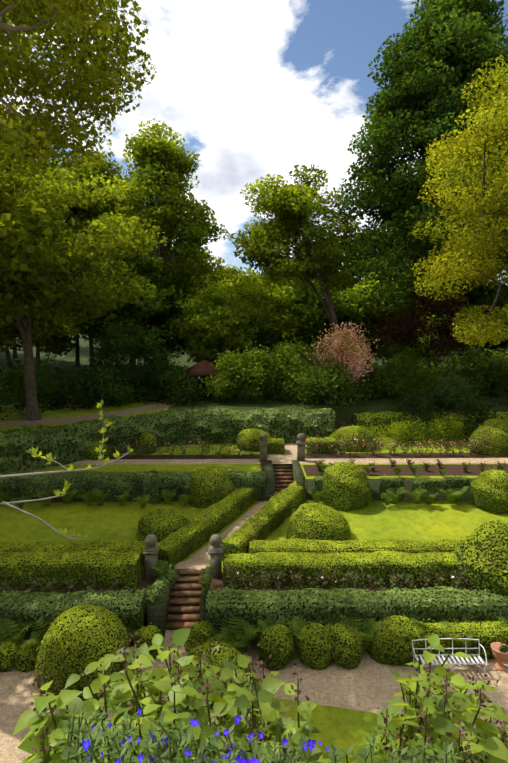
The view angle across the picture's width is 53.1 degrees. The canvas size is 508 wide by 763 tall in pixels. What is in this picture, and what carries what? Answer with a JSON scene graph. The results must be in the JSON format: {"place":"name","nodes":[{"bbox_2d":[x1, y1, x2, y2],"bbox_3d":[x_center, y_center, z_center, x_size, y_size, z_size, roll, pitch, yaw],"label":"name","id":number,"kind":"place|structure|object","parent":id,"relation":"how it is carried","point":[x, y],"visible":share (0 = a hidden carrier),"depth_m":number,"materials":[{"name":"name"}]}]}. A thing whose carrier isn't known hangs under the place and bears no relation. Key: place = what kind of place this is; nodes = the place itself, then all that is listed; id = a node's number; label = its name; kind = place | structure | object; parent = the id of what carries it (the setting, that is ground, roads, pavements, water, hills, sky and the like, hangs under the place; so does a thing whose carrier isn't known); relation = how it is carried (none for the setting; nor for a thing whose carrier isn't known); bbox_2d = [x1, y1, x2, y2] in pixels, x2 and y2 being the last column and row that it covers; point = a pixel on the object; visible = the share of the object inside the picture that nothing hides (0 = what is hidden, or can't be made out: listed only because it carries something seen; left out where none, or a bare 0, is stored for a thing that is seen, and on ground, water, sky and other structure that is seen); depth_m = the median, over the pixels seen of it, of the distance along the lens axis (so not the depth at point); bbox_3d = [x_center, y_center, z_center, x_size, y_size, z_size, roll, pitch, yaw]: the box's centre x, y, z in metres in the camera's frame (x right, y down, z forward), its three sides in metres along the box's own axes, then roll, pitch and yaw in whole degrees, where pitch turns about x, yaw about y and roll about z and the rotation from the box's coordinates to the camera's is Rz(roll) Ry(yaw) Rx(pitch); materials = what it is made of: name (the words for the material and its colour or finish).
{"place":"outdoors","nodes":[
{"label":"outdoors","id":0,"kind":"place"},
{"bbox_2d":[0,399,133,539],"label":"branch","id":1,"kind":"object","parent":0,"point":[28,474],"depth_m":4.89,"materials":[{"name":"green plant"}]},
{"bbox_2d":[0,396,189,425],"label":"path","id":2,"kind":"structure","parent":0,"point":[86,417],"depth_m":36.56,"materials":[{"name":"brown gravel"}]},
{"bbox_2d":[187,501,266,569],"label":"path","id":3,"kind":"structure","parent":0,"point":[202,555],"depth_m":25.67,"materials":[{"name":"beige gravel"}]},
{"bbox_2d":[0,434,505,591],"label":"flowering plants","id":4,"kind":"object","parent":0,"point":[393,581],"visible":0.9,"depth_m":20.20,"materials":[{"name":"green plant"}]},
{"bbox_2d":[0,500,507,571],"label":"terrace lawn","id":5,"kind":"structure","parent":0,"point":[422,520],"depth_m":26.81,"materials":[{"name":"green plant"}]},
{"bbox_2d":[0,573,152,594],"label":"bed","id":6,"kind":"object","parent":5,"relation":"on","point":[144,583],"depth_m":20.22,"materials":[{"name":"soil"}]},
{"bbox_2d":[143,534,159,577],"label":"pier","id":7,"kind":"structure","parent":5,"relation":"on","point":[151,550],"depth_m":20.97,"materials":[{"name":"stone"}]},
{"bbox_2d":[175,561,206,568],"bbox_3d":[-2.758,7.997,22.191,1.350,0.001,0.700,0,7,-1],"label":"landing","id":8,"kind":"object","parent":5,"relation":"on","point":[191,564],"visible":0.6,"depth_m":22.13,"materials":[{"name":"beige stone"}]},
{"bbox_2d":[208,534,222,577],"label":"pier","id":9,"kind":"structure","parent":5,"relation":"on","point":[215,551],"depth_m":21.02,"materials":[{"name":"stone"}]},
{"bbox_2d":[0,432,507,653],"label":"ferns","id":10,"kind":"object","parent":5,"relation":"on","point":[252,634],"visible":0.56,"depth_m":18.43,"materials":[{"name":"green plant"}]},
{"bbox_2d":[209,572,465,591],"bbox_3d":[5.632,8.180,20.629,14.820,0.001,2.100,0,7,-1],"label":"bed","id":11,"kind":"object","parent":5,"relation":"on","point":[216,583],"depth_m":20.29,"materials":[{"name":"soil"}]},
{"bbox_2d":[0,630,507,762],"bbox_3d":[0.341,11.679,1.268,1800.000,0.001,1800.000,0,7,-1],"label":"ground","id":12,"kind":"structure","parent":0,"point":[368,684],"depth_m":16.57,"materials":[{"name":"beige gravel"}]},
{"bbox_2d":[0,0,207,367],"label":"pale tree trunks","id":13,"kind":"object","parent":12,"relation":"on","point":[5,27],"visible":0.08,"depth_m":15.95,"materials":[{"name":"brown plant"}]},
{"bbox_2d":[143,567,210,637],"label":"stair cheeks","id":14,"kind":"object","parent":12,"relation":"on","point":[157,613],"visible":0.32,"depth_m":19.05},
{"bbox_2d":[1,607,366,639],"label":"wall","id":15,"kind":"structure","parent":12,"relation":"on","point":[27,634],"depth_m":19.01,"materials":[{"name":"stone"}]},
{"bbox_2d":[166,569,204,629],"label":"stairs","id":16,"kind":"structure","parent":12,"relation":"on","point":[181,589],"depth_m":20.53,"materials":[{"name":"stone"}]},
{"bbox_2d":[0,478,475,501],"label":"wall","id":17,"kind":"structure","parent":12,"relation":"on","point":[15,493],"depth_m":29.33,"materials":[{"name":"stone"}]},
{"bbox_2d":[0,410,507,719],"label":"hedges","id":18,"kind":"object","parent":12,"relation":"on","point":[467,566],"visible":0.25,"depth_m":20.47,"materials":[{"name":"green plant"}]},
{"bbox_2d":[0,406,507,627],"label":"ivy leaves","id":19,"kind":"object","parent":18,"relation":"attached to","point":[164,420],"visible":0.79,"depth_m":28.81,"materials":[{"name":"green plant"}]},
{"bbox_2d":[12,628,507,762],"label":"shrub","id":20,"kind":"object","parent":12,"relation":"on","point":[230,704],"depth_m":2.36,"materials":[{"name":"green plant"}]},
{"bbox_2d":[81,709,329,762],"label":"blue flowers","id":21,"kind":"object","parent":20,"relation":"attached to","point":[86,743],"visible":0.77,"depth_m":1.77,"materials":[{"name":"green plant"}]},
{"bbox_2d":[260,460,304,500],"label":"stair cheeks","id":22,"kind":"object","parent":12,"relation":"on","point":[268,493],"visible":0.21,"depth_m":29.81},
{"bbox_2d":[244,695,463,762],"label":"lawn patch","id":23,"kind":"object","parent":12,"relation":"on","point":[345,729],"visible":0.27,"depth_m":14.96,"materials":[{"name":"green plant"}]},
{"bbox_2d":[412,638,487,674],"bbox_3d":[6.596,9.362,17.219,2.432,0.999,0.689,0,7,-1],"label":"bench","id":24,"kind":"object","parent":12,"relation":"on","point":[460,663],"visible":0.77,"depth_m":17.23,"materials":[{"name":"white paint"}]},
{"bbox_2d":[491,642,507,670],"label":"urn","id":25,"kind":"object","parent":12,"relation":"on","point":[500,657],"visible":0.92,"depth_m":17.35,"materials":[{"name":"ceramic"}]},
{"bbox_2d":[0,334,507,478],"bbox_3d":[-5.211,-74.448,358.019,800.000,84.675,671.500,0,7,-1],"label":"terrain","id":26,"kind":"structure","parent":0,"point":[342,414],"depth_m":41.34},
{"bbox_2d":[109,455,259,458],"bbox_3d":[-5.868,5.058,34.089,12.600,0.001,1.100,0,7,-1],"label":"bed","id":27,"kind":"object","parent":26,"relation":"on","point":[193,457],"visible":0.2,"depth_m":33.95,"materials":[{"name":"soil"}]},
{"bbox_2d":[185,375,215,396],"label":"garden house walls","id":28,"kind":"structure","parent":26,"relation":"on","point":[193,381],"depth_m":45.63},
{"bbox_2d":[183,360,221,375],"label":"gazebo roof","id":29,"kind":"structure","parent":28,"relation":"on","point":[203,367],"depth_m":46.13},
{"bbox_2d":[198,375,218,396],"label":"garden house openings","id":30,"kind":"object","parent":28,"relation":"in","point":[204,380],"visible":0.41,"depth_m":45.81,"materials":[{"name":"black"}]},
{"bbox_2d":[0,0,507,652],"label":"tree","id":31,"kind":"object","parent":26,"relation":"on","point":[442,308],"depth_m":39.66,"materials":[{"name":"green plant"}]},
{"bbox_2d":[259,433,267,461],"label":"pier","id":32,"kind":"structure","parent":26,"relation":"on","point":[263,443],"depth_m":32.93,"materials":[{"name":"stone"}]},
{"bbox_2d":[269,443,305,458],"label":"path","id":33,"kind":"structure","parent":26,"relation":"on","point":[290,450],"depth_m":34.75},
{"bbox_2d":[296,433,305,460],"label":"pier","id":34,"kind":"structure","parent":26,"relation":"on","point":[301,443],"depth_m":32.98,"materials":[{"name":"stone"}]},
{"bbox_2d":[335,419,354,429],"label":"gate","id":35,"kind":"structure","parent":26,"relation":"on","point":[345,424],"depth_m":40.25,"materials":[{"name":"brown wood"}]},
{"bbox_2d":[303,464,507,475],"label":"retaining wall","id":36,"kind":"structure","parent":26,"relation":"on","point":[452,470],"depth_m":30.98,"materials":[{"name":"brick"}]},
{"bbox_2d":[305,453,507,458],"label":"bed","id":37,"kind":"object","parent":26,"relation":"on","point":[385,455],"visible":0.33,"depth_m":34.47,"materials":[{"name":"soil"}]},
{"bbox_2d":[0,0,507,284],"label":"sky","id":38,"kind":"structure","parent":0,"point":[254,88],"materials":[{"name":"white"}]},
{"bbox_2d":[272,464,293,491],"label":"stairs","id":39,"kind":"structure","parent":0,"point":[283,473],"depth_m":32.06,"materials":[{"name":"stone"}]},
{"bbox_2d":[65,458,507,464],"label":"path","id":40,"kind":"structure","parent":0,"point":[276,461],"depth_m":33.00,"materials":[{"name":"beige gravel"}]}
]}

